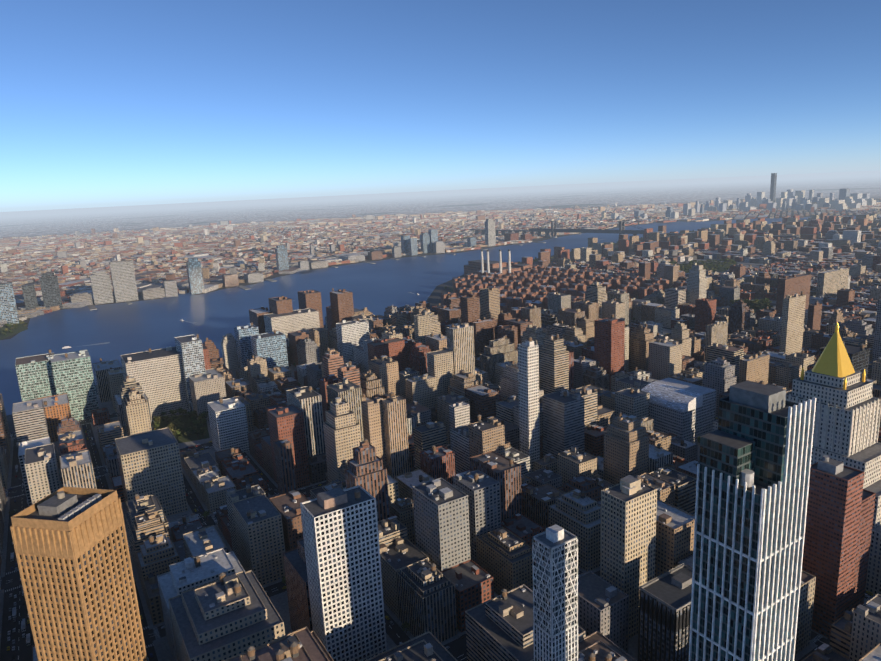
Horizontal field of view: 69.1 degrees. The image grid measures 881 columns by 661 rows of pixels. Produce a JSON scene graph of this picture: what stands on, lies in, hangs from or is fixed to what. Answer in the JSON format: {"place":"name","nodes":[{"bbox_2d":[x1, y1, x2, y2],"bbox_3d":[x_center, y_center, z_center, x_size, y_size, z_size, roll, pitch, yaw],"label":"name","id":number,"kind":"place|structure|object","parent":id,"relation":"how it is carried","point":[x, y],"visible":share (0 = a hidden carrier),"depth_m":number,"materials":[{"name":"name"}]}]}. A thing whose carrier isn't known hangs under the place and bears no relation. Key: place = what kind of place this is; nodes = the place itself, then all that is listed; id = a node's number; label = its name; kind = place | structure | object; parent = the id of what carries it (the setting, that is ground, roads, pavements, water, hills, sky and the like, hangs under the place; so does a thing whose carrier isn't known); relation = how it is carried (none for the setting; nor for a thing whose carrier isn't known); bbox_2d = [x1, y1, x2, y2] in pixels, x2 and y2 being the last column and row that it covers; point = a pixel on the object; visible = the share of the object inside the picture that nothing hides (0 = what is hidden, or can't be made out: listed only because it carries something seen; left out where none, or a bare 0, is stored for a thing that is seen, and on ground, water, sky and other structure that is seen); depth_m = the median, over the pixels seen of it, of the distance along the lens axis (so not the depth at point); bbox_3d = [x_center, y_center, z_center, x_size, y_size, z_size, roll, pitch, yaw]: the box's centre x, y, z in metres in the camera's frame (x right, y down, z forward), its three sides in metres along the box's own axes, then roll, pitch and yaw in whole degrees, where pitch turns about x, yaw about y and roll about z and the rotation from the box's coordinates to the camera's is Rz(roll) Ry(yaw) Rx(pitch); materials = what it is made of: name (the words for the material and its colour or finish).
{"place":"outdoors","nodes":[
{"label":"outdoors","id":0,"kind":"place"},
{"bbox_2d":[0,170,880,660],"bbox_3d":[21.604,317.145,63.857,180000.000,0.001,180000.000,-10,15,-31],"label":"ground","id":1,"kind":"structure","parent":0,"point":[66,222],"depth_m":11614.04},
{"bbox_2d":[1,230,772,632],"bbox_3d":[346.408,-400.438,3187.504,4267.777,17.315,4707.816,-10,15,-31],"label":"trees","id":2,"kind":"object","parent":1,"relation":"on","point":[195,424],"visible":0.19,"depth_m":973.64,"materials":[{"name":"green plant"}]},
{"bbox_2d":[0,414,873,660],"bbox_3d":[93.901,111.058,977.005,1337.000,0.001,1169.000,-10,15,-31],"label":"cars","id":3,"kind":"object","parent":1,"relation":"on","point":[216,523],"depth_m":562.30,"materials":[{"name":"paint"}]},
{"bbox_2d":[5,328,872,659],"bbox_3d":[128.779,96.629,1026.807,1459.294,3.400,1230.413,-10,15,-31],"label":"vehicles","id":4,"kind":"object","parent":1,"relation":"on","point":[23,622],"visible":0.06,"depth_m":528.45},
{"bbox_2d":[0,173,880,660],"bbox_3d":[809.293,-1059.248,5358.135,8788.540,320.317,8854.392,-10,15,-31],"label":"buildings","id":5,"kind":"structure","parent":1,"relation":"on","point":[748,527],"depth_m":665.28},
{"bbox_2d":[800,322,865,389],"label":"gilded roof","id":6,"kind":"structure","parent":5,"relation":"on","point":[834,359],"depth_m":525.39,"materials":[{"name":"gold metal"}]},
{"bbox_2d":[0,216,880,414],"bbox_3d":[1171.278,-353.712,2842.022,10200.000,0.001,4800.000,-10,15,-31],"label":"river","id":7,"kind":"structure","parent":0,"point":[378,287],"depth_m":1986.44,"materials":[{"name":"blue liquid"}]},
{"bbox_2d":[0,0,880,211],"label":"sky","id":8,"kind":"structure","parent":0,"point":[104,103],"materials":[{"name":"blue"}]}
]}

